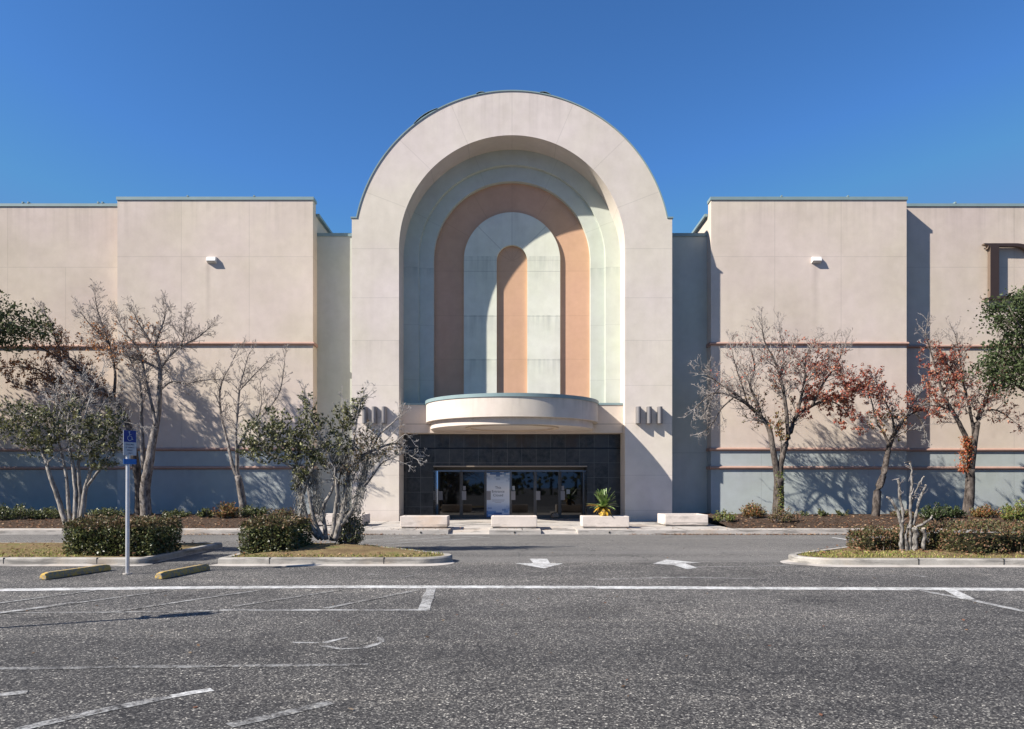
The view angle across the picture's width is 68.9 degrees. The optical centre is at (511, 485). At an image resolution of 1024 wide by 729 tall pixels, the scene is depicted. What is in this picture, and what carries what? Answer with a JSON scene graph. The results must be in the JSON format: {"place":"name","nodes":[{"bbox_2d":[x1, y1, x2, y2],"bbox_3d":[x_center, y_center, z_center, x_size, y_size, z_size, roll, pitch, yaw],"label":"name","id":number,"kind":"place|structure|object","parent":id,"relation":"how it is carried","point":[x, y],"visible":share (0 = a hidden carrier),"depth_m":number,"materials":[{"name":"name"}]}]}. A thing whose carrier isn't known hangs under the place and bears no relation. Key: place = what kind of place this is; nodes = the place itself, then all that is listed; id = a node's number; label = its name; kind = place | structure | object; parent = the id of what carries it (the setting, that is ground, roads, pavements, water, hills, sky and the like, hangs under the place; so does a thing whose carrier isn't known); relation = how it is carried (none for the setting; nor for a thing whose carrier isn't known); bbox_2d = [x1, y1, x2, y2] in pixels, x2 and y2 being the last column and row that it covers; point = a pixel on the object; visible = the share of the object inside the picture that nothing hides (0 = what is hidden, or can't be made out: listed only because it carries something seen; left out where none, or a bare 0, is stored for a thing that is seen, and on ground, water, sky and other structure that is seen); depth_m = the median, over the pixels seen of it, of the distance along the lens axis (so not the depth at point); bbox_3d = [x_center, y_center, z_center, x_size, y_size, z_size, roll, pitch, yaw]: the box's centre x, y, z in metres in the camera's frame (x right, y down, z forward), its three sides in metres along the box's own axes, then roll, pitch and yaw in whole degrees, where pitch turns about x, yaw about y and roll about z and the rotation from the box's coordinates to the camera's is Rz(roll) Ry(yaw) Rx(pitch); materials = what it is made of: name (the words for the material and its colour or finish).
{"place":"outdoors","nodes":[
{"label":"outdoors","id":0,"kind":"place"},
{"bbox_2d":[0,543,211,556],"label":"island soil","id":1,"kind":"structure","parent":0,"point":[16,546],"depth_m":17.99,"materials":[{"name":"brown soil"}]},
{"bbox_2d":[0,349,156,528],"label":"island tree","id":2,"kind":"object","parent":1,"relation":"on","point":[79,498],"visible":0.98,"depth_m":18.24,"materials":[{"name":"green plant"}]},
{"bbox_2d":[61,512,182,556],"bbox_3d":[-8.949,1.115,17.236,2.275,0.981,1.843,0,0,0],"label":"hedge","id":3,"kind":"object","parent":1,"relation":"on","point":[104,535],"visible":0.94,"depth_m":16.59,"materials":[{"name":"green plant"}]},
{"bbox_2d":[236,543,442,556],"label":"island soil","id":4,"kind":"structure","parent":0,"point":[334,549],"depth_m":16.76,"materials":[{"name":"brown soil"}]},
{"bbox_2d":[236,512,313,554],"bbox_3d":[-5.558,1.104,17.660,1.396,1.012,2.108,0,0,0],"label":"hedge","id":5,"kind":"object","parent":4,"relation":"on","point":[283,532],"visible":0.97,"depth_m":16.89,"materials":[{"name":"green plant"}]},
{"bbox_2d":[230,379,426,541],"bbox_3d":[-4.614,-0.629,18.709,5.049,4.069,1.375,0,0,0],"label":"island tree","id":6,"kind":"object","parent":4,"relation":"on","point":[336,459],"visible":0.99,"depth_m":18.64,"materials":[{"name":"green plant"}]},
{"bbox_2d":[328,505,367,544],"bbox_3d":[-4.166,0.992,19.016,1.000,1.194,0.855,0,0,0],"label":"shrub","id":7,"kind":"object","parent":4,"relation":"on","point":[350,533],"visible":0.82,"depth_m":18.88,"materials":[{"name":"green plant"}]},
{"bbox_2d":[0,518,1022,534],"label":"sidewalk","id":8,"kind":"structure","parent":0,"point":[482,526],"depth_m":26.34,"materials":[{"name":"concrete"}]},
{"bbox_2d":[0,513,318,527],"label":"planting bed","id":9,"kind":"object","parent":8,"relation":"on","point":[208,523],"visible":0.21,"depth_m":28.79,"materials":[{"name":"brown soil"}]},
{"bbox_2d":[0,502,38,519],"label":"shrub","id":10,"kind":"object","parent":9,"relation":"on","point":[5,514],"visible":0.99,"depth_m":29.41,"materials":[{"name":"green plant"}]},
{"bbox_2d":[0,290,61,361],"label":"live oak","id":11,"kind":"object","parent":9,"relation":"on","point":[11,328],"visible":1,"depth_m":30.18,"materials":[{"name":"green plant"}]},
{"bbox_2d":[19,506,66,518],"bbox_3d":[-18.653,1.080,29.931,2.126,0.556,1.228,0,0,0],"label":"shrub","id":12,"kind":"object","parent":9,"relation":"on","point":[47,513],"visible":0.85,"depth_m":29.63,"materials":[{"name":"green plant"}]},
{"bbox_2d":[0,278,141,515],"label":"bare tree","id":13,"kind":"object","parent":9,"relation":"on","point":[76,367],"visible":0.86,"depth_m":31.58,"materials":[{"name":"brown plant"}]},
{"bbox_2d":[85,507,131,516],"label":"shrub","id":14,"kind":"object","parent":9,"relation":"on","point":[112,512],"visible":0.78,"depth_m":30.20,"materials":[{"name":"green plant"}]},
{"bbox_2d":[76,290,235,515],"bbox_3d":[-14.774,-3.438,31.330,6.548,9.701,2.124,0,0,0],"label":"bare tree","id":15,"kind":"object","parent":9,"relation":"on","point":[147,459],"visible":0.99,"depth_m":31.09,"materials":[{"name":"grey plant"}]},
{"bbox_2d":[160,508,192,517],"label":"shrub","id":16,"kind":"object","parent":9,"relation":"on","point":[175,512],"visible":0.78,"depth_m":30.16,"materials":[{"name":"green plant"}]},
{"bbox_2d":[195,507,213,517],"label":"shrub","id":17,"kind":"object","parent":9,"relation":"on","point":[204,513],"visible":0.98,"depth_m":30.07,"materials":[{"name":"green plant"}]},
{"bbox_2d":[211,501,242,517],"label":"shrub","id":18,"kind":"object","parent":9,"relation":"on","point":[231,511],"visible":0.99,"depth_m":29.85,"materials":[{"name":"brown plant"}]},
{"bbox_2d":[204,337,292,515],"bbox_3d":[-10.889,-2.466,30.848,3.918,7.654,1.624,0,0,10],"label":"bare tree","id":19,"kind":"object","parent":9,"relation":"on","point":[240,489],"visible":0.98,"depth_m":30.91,"materials":[{"name":"grey plant"}]},
{"bbox_2d":[238,504,270,516],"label":"shrub","id":20,"kind":"object","parent":9,"relation":"on","point":[246,511],"visible":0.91,"depth_m":30.40,"materials":[{"name":"green plant"}]},
{"bbox_2d":[265,507,298,516],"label":"shrub","id":21,"kind":"object","parent":9,"relation":"on","point":[290,512],"visible":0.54,"depth_m":29.47,"materials":[{"name":"green plant"}]},
{"bbox_2d":[316,513,369,525],"bbox_3d":[-6.593,1.329,29.150,1.826,0.437,1.500,0,0,0],"label":"concrete planter","id":22,"kind":"object","parent":8,"relation":"on","point":[330,515],"visible":0.39,"depth_m":28.45,"materials":[{"name":"white concrete"}]},
{"bbox_2d":[400,515,449,527],"bbox_3d":[-3.192,1.329,27.475,1.716,0.437,0.950,0,0,0],"label":"concrete planter","id":23,"kind":"object","parent":8,"relation":"on","point":[424,521],"visible":1,"depth_m":27.00,"materials":[{"name":"white concrete"}]},
{"bbox_2d":[0,90,1023,522],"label":"department store","id":24,"kind":"structure","parent":8,"relation":"on","point":[536,298],"depth_m":33.53,"materials":[{"name":"paint"}]},
{"bbox_2d":[438,471,460,517],"bbox_3d":[-2.971,0.420,35.365,1.086,2.220,0.110,0,0,0],"label":"door leaf","id":25,"kind":"structure","parent":24,"relation":"in","point":[449,482],"depth_m":35.40,"materials":[{"name":"black glass"}]},
{"bbox_2d":[462,471,484,517],"bbox_3d":[-1.821,0.420,35.365,1.111,2.220,0.110,0,0,0],"label":"door leaf","id":26,"kind":"structure","parent":24,"relation":"in","point":[473,482],"depth_m":35.40,"materials":[{"name":"brown metal"}]},
{"bbox_2d":[486,471,509,517],"bbox_3d":[-0.657,0.420,35.365,1.111,2.220,0.110,0,0,0],"label":"door leaf","id":27,"kind":"structure","parent":24,"relation":"in","point":[488,493],"depth_m":35.37,"materials":[{"name":"brown metal"}]},
{"bbox_2d":[487,472,509,516],"bbox_3d":[-0.657,0.435,35.357,1.083,2.130,0.014,0,0,0],"label":"poster","id":28,"kind":"object","parent":24,"relation":"attached to","point":[498,487],"visible":1,"depth_m":35.35,"materials":[{"name":"paper"}]},
{"bbox_2d":[511,471,534,514],"bbox_3d":[0.512,0.420,35.365,1.124,2.220,0.110,0,0,0],"label":"door leaf","id":29,"kind":"structure","parent":24,"relation":"in","point":[522,482],"depth_m":35.40,"materials":[{"name":"brown metal"}]},
{"bbox_2d":[536,471,558,517],"bbox_3d":[1.681,0.420,35.365,1.111,2.220,0.110,0,0,0],"label":"door leaf","id":30,"kind":"structure","parent":24,"relation":"in","point":[547,482],"depth_m":35.40,"materials":[{"name":"black glass"}]},
{"bbox_2d":[560,471,583,517],"bbox_3d":[2.838,0.420,35.365,1.098,2.220,0.110,0,0,0],"label":"door leaf","id":31,"kind":"structure","parent":24,"relation":"in","point":[571,482],"depth_m":35.40,"materials":[{"name":"brown metal"}]},
{"bbox_2d":[982,243,1023,299],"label":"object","id":32,"kind":"object","parent":24,"relation":"attached to","point":[993,268],"visible":0.8,"depth_m":33.93,"materials":[{"name":"brown paint"}]},
{"bbox_2d":[491,515,536,527],"bbox_3d":[0.077,1.329,27.475,1.658,0.437,0.950,0,0,0],"label":"concrete planter","id":33,"kind":"object","parent":8,"relation":"on","point":[513,521],"visible":1,"depth_m":27.00,"materials":[{"name":"white concrete"}]},
{"bbox_2d":[580,515,628,527],"bbox_3d":[3.394,1.329,27.475,1.697,0.437,0.950,0,0,0],"label":"concrete planter","id":34,"kind":"object","parent":8,"relation":"on","point":[608,521],"visible":0.98,"depth_m":27.00,"materials":[{"name":"white concrete"}]},
{"bbox_2d":[586,488,615,515],"bbox_3d":[3.438,0.648,27.459,1.265,1.153,1.277,0,0,-29],"label":"sago palm","id":35,"kind":"object","parent":34,"relation":"on","point":[604,504],"visible":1,"depth_m":27.31,"materials":[{"name":"green plant"}]},
{"bbox_2d":[657,513,707,525],"bbox_3d":[6.644,1.329,29.150,1.643,0.437,1.500,0,0,0],"label":"concrete planter","id":36,"kind":"object","parent":8,"relation":"on","point":[681,519],"visible":1,"depth_m":28.40,"materials":[{"name":"white concrete"}]},
{"bbox_2d":[699,513,1020,527],"bbox_3d":[49.000,1.405,30.850,82.000,0.320,7.500,0,0,0],"label":"planting bed","id":37,"kind":"object","parent":8,"relation":"on","point":[811,518],"visible":0.38,"depth_m":29.00,"materials":[{"name":"brown soil"}]},
{"bbox_2d":[713,509,735,521],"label":"shrub","id":38,"kind":"object","parent":37,"relation":"on","point":[726,517],"visible":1,"depth_m":28.93,"materials":[{"name":"green plant"}]},
{"bbox_2d":[739,500,766,518],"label":"shrub","id":39,"kind":"object","parent":37,"relation":"on","point":[755,511],"visible":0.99,"depth_m":29.88,"materials":[{"name":"brown plant"}]},
{"bbox_2d":[677,306,872,514],"bbox_3d":[10.882,-3.048,31.503,8.117,8.799,2.971,0,0,0],"label":"pear tree","id":40,"kind":"object","parent":37,"relation":"on","point":[778,465],"visible":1,"depth_m":31.20,"materials":[{"name":"brown plant"}]},
{"bbox_2d":[762,506,801,521],"bbox_3d":[10.494,1.095,28.905,1.496,0.695,1.106,0,0,-28],"label":"shrub","id":41,"kind":"object","parent":37,"relation":"on","point":[779,516],"visible":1,"depth_m":28.83,"materials":[{"name":"brown plant"}]},
{"bbox_2d":[817,508,828,515],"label":"shrub","id":42,"kind":"object","parent":37,"relation":"on","point":[821,512],"visible":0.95,"depth_m":30.94,"materials":[{"name":"green plant"}]},
{"bbox_2d":[835,509,848,515],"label":"shrub","id":43,"kind":"object","parent":37,"relation":"on","point":[839,513],"visible":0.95,"depth_m":31.09,"materials":[{"name":"green plant"}]},
{"bbox_2d":[832,363,940,515],"bbox_3d":[15.819,-1.841,31.171,4.777,6.482,1.594,0,0,0],"label":"pear tree","id":44,"kind":"object","parent":37,"relation":"on","point":[872,390],"visible":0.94,"depth_m":31.11,"materials":[{"name":"red plant"}]},
{"bbox_2d":[890,509,913,516],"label":"shrub","id":45,"kind":"object","parent":37,"relation":"on","point":[893,513],"visible":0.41,"depth_m":30.38,"materials":[{"name":"green plant"}]},
{"bbox_2d":[918,502,949,519],"bbox_3d":[16.597,0.994,29.373,1.096,0.774,1.078,0,0,44],"label":"shrub","id":46,"kind":"object","parent":37,"relation":"on","point":[937,513],"visible":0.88,"depth_m":29.21,"materials":[{"name":"green plant"}]},
{"bbox_2d":[943,504,967,517],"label":"shrub","id":47,"kind":"object","parent":37,"relation":"on","point":[955,512],"visible":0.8,"depth_m":29.84,"materials":[{"name":"green plant"}]},
{"bbox_2d":[903,313,1023,515],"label":"pear tree","id":48,"kind":"object","parent":37,"relation":"on","point":[941,359],"visible":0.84,"depth_m":30.85,"materials":[{"name":"red plant"}]},
{"bbox_2d":[969,504,1002,517],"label":"shrub","id":49,"kind":"object","parent":37,"relation":"on","point":[981,512],"visible":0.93,"depth_m":30.03,"materials":[{"name":"brown plant"}]},
{"bbox_2d":[956,285,1023,404],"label":"live oak","id":50,"kind":"object","parent":37,"relation":"on","point":[1015,359],"visible":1,"depth_m":29.52,"materials":[{"name":"green plant"}]},
{"bbox_2d":[998,498,1023,521],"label":"shrub","id":51,"kind":"object","parent":37,"relation":"on","point":[1016,512],"visible":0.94,"depth_m":28.87,"materials":[{"name":"green plant"}]},
{"bbox_2d":[0,489,1023,728],"bbox_3d":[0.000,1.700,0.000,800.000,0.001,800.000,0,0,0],"label":"parking lot","id":52,"kind":"structure","parent":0,"point":[912,659],"depth_m":8.09,"materials":[{"name":"grey asphalt"}]},
{"bbox_2d":[0,690,27,695],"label":"road marking","id":53,"kind":"object","parent":52,"relation":"on","point":[14,692],"visible":1,"depth_m":6.09,"materials":[{"name":"paint"}]},
{"bbox_2d":[0,602,75,612],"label":"road marking","id":54,"kind":"object","parent":52,"relation":"on","point":[37,607],"visible":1,"depth_m":10.35,"materials":[{"name":"paint"}]},
{"bbox_2d":[0,590,94,602],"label":"road marking","id":55,"kind":"object","parent":52,"relation":"on","point":[45,596],"visible":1,"depth_m":11.39,"materials":[{"name":"paint"}]},
{"bbox_2d":[40,564,110,579],"bbox_3d":[-8.273,1.633,14.207,0.167,0.125,1.564,0,0,13],"label":"wheel stop","id":56,"kind":"object","parent":52,"relation":"on","point":[72,572],"visible":1,"depth_m":14.06,"materials":[{"name":"yellow paint"}]},
{"bbox_2d":[0,590,170,613],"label":"road marking","id":57,"kind":"object","parent":52,"relation":"on","point":[95,600],"visible":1,"depth_m":11.10,"materials":[{"name":"paint"}]},
{"bbox_2d":[13,695,171,728],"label":"road marking","id":58,"kind":"object","parent":52,"relation":"on","point":[88,713],"visible":1,"depth_m":5.58,"materials":[{"name":"paint"}]},
{"bbox_2d":[0,542,222,563],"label":"kerb","id":59,"kind":"structure","parent":52,"relation":"on","point":[101,560],"depth_m":16.02,"materials":[{"name":"concrete"}]},
{"bbox_2d":[0,547,222,565],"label":"gutter","id":60,"kind":"object","parent":52,"relation":"on","point":[144,564],"visible":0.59,"depth_m":15.91,"materials":[{"name":"concrete"}]},
{"bbox_2d":[10,610,217,612],"bbox_3d":[-6.431,1.696,9.970,4.919,0.001,0.167,0,0,-3],"label":"road marking","id":61,"kind":"object","parent":52,"relation":"on","point":[115,612],"visible":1,"depth_m":10.06,"materials":[{"name":"paint"}]},
{"bbox_2d":[122,430,135,574],"bbox_3d":[-7.396,0.320,14.350,0.200,2.760,0.265,0,0,14],"label":"parking sign","id":62,"kind":"object","parent":52,"relation":"on","point":[129,442],"visible":1,"depth_m":14.31,"materials":[{"name":"metal"}]},
{"bbox_2d":[155,564,209,578],"bbox_3d":[-6.279,1.633,14.293,0.167,0.125,1.561,0,0,9],"label":"wheel stop","id":63,"kind":"object","parent":52,"relation":"on","point":[180,571],"visible":1,"depth_m":14.13,"materials":[{"name":"yellow paint"}]},
{"bbox_2d":[107,589,259,612],"bbox_3d":[-4.737,1.693,11.048,0.112,0.001,2.557,0,0,31],"label":"road marking","id":64,"kind":"object","parent":52,"relation":"on","point":[178,601],"visible":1,"depth_m":10.81,"materials":[{"name":"paint"}]},
{"bbox_2d":[0,663,368,669],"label":"road marking","id":65,"kind":"object","parent":52,"relation":"on","point":[175,666],"visible":1,"depth_m":7.00,"materials":[{"name":"paint"}]},
{"bbox_2d":[170,688,213,697],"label":"road marking","id":66,"kind":"object","parent":52,"relation":"on","point":[191,692],"visible":1,"depth_m":6.12,"materials":[{"name":"white paint"}]},
{"bbox_2d":[225,701,333,726],"bbox_3d":[-1.707,1.696,5.561,0.813,0.001,0.135,0,0,-44],"label":"road marking","id":67,"kind":"object","parent":52,"relation":"on","point":[279,714],"visible":1,"depth_m":5.53,"materials":[{"name":"paint"}]},
{"bbox_2d":[234,589,339,605],"bbox_3d":[-3.335,1.693,11.313,0.113,0.001,2.000,0,0,34],"label":"road marking","id":68,"kind":"object","parent":52,"relation":"on","point":[286,598],"visible":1,"depth_m":11.19,"materials":[{"name":"paint"}]},
{"bbox_2d":[292,637,348,642],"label":"road marking","id":69,"kind":"object","parent":52,"relation":"on","point":[322,642],"visible":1,"depth_m":8.07,"materials":[{"name":"paint"}]},
{"bbox_2d":[218,609,425,610],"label":"road marking","id":70,"kind":"object","parent":52,"relation":"on","point":[315,609],"visible":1,"depth_m":10.22,"materials":[{"name":"paint"}]},
{"bbox_2d":[209,560,453,565],"bbox_3d":[-3.871,1.686,18.095,5.210,0.016,4.830,0,0,0],"label":"gutter","id":71,"kind":"object","parent":52,"relation":"on","point":[444,563],"visible":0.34,"depth_m":15.91,"materials":[{"name":"concrete"}]},
{"bbox_2d":[218,542,452,563],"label":"kerb","id":72,"kind":"structure","parent":52,"relation":"on","point":[445,557],"depth_m":16.00,"materials":[{"name":"concrete"}]},
{"bbox_2d":[321,637,383,649],"bbox_3d":[-1.612,1.696,7.991,0.758,0.001,0.425,0,0,-43],"label":"road marking","id":73,"kind":"object","parent":52,"relation":"on","point":[380,639],"visible":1,"depth_m":7.89,"materials":[{"name":"paint"}]},
{"bbox_2d":[325,589,418,608],"bbox_3d":[-2.046,1.693,11.223,0.117,0.001,2.123,0,0,30],"label":"road marking","id":74,"kind":"object","parent":52,"relation":"on","point":[370,599],"visible":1,"depth_m":11.10,"materials":[{"name":"paint"}]},
{"bbox_2d":[418,588,435,609],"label":"road marking","id":75,"kind":"object","parent":52,"relation":"on","point":[427,598],"visible":1,"depth_m":11.10,"materials":[{"name":"paint"}]},
{"bbox_2d":[374,537,486,544],"bbox_3d":[-2.733,1.696,22.616,5.541,0.001,0.122,0,0,-44],"label":"road marking","id":76,"kind":"object","parent":52,"relation":"on","point":[436,540],"visible":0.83,"depth_m":22.85,"materials":[{"name":"paint"}]},
{"bbox_2d":[0,513,1022,555],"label":"leaf litter","id":77,"kind":"object","parent":52,"relation":"on","point":[846,552],"visible":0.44,"depth_m":27.16,"materials":[{"name":"brown plant"}]},
{"bbox_2d":[0,585,1023,590],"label":"road marking","id":78,"kind":"object","parent":52,"relation":"on","point":[575,587],"visible":1,"depth_m":12.42,"materials":[{"name":"white paint"}]},
{"bbox_2d":[517,559,562,567],"bbox_3d":[0.592,1.695,16.307,1.044,0.001,2.004,0,0,0],"label":"road arrow","id":79,"kind":"object","parent":52,"relation":"on","point":[543,563],"visible":1,"depth_m":16.24,"materials":[{"name":"paint"}]},
{"bbox_2d":[654,560,697,568],"bbox_3d":[3.542,1.695,16.141,0.967,0.001,1.878,0,0,16],"label":"road arrow","id":80,"kind":"object","parent":52,"relation":"on","point":[682,564],"visible":1,"depth_m":16.24,"materials":[{"name":"paint"}]},
{"bbox_2d":[598,577,756,579],"bbox_3d":[3.005,1.696,13.695,2.953,0.001,0.414,0,0,-2],"label":"road marking","id":81,"kind":"object","parent":52,"relation":"on","point":[674,577],"visible":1,"depth_m":13.63,"materials":[{"name":"paint"}]},
{"bbox_2d":[706,565,789,566],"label":"road marking","id":82,"kind":"object","parent":52,"relation":"on","point":[736,566],"visible":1,"depth_m":15.65,"materials":[{"name":"paint"}]},
{"bbox_2d":[780,560,1023,566],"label":"gutter","id":83,"kind":"object","parent":52,"relation":"on","point":[799,563],"visible":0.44,"depth_m":15.71,"materials":[{"name":"concrete"}]},
{"bbox_2d":[788,546,1023,564],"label":"kerb","id":84,"kind":"structure","parent":52,"relation":"on","point":[794,557],"depth_m":15.81,"materials":[{"name":"concrete"}]},
{"bbox_2d":[943,589,973,598],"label":"road marking","id":85,"kind":"object","parent":52,"relation":"on","point":[960,595],"visible":1,"depth_m":11.58,"materials":[{"name":"white paint"}]},
{"bbox_2d":[913,589,1023,611],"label":"road marking","id":86,"kind":"object","parent":52,"relation":"on","point":[972,600],"visible":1,"depth_m":10.90,"materials":[{"name":"paint"}]},
{"bbox_2d":[0,0,1023,488],"label":"sky","id":87,"kind":"structure","parent":0,"point":[921,101],"materials":[{"name":"blue"}]},
{"bbox_2d":[799,543,1023,557],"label":"island soil","id":88,"kind":"structure","parent":0,"point":[947,553],"depth_m":16.51,"materials":[{"name":"brown soil"}]},
{"bbox_2d":[0,543,1023,557],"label":"grass","id":89,"kind":"structure","parent":88,"relation":"on","point":[856,554],"depth_m":16.43,"materials":[{"name":"plant"}]},
{"bbox_2d":[845,525,920,550],"bbox_3d":[9.010,1.275,18.258,1.480,0.634,1.360,0,0,0],"label":"hedge","id":90,"kind":"object","parent":88,"relation":"on","point":[890,539],"visible":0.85,"depth_m":17.88,"materials":[{"name":"green plant"}]},
{"bbox_2d":[886,461,932,550],"bbox_3d":[9.389,0.489,17.620,1.065,2.138,0.411,0,0,0],"label":"pruned stump","id":91,"kind":"object","parent":88,"relation":"on","point":[913,544],"visible":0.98,"depth_m":17.57,"materials":[{"name":"grey wood"}]},
{"bbox_2d":[892,524,934,548],"bbox_3d":[10.018,1.254,18.632,0.876,0.690,1.276,0,0,0],"label":"hedge","id":92,"kind":"object","parent":88,"relation":"on","point":[919,540],"visible":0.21,"depth_m":18.23,"materials":[{"name":"green plant"}]},
{"bbox_2d":[917,515,1023,555],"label":"hedge","id":93,"kind":"object","parent":88,"relation":"on","point":[1010,539],"visible":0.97,"depth_m":16.82,"materials":[{"name":"green plant"}]}
]}

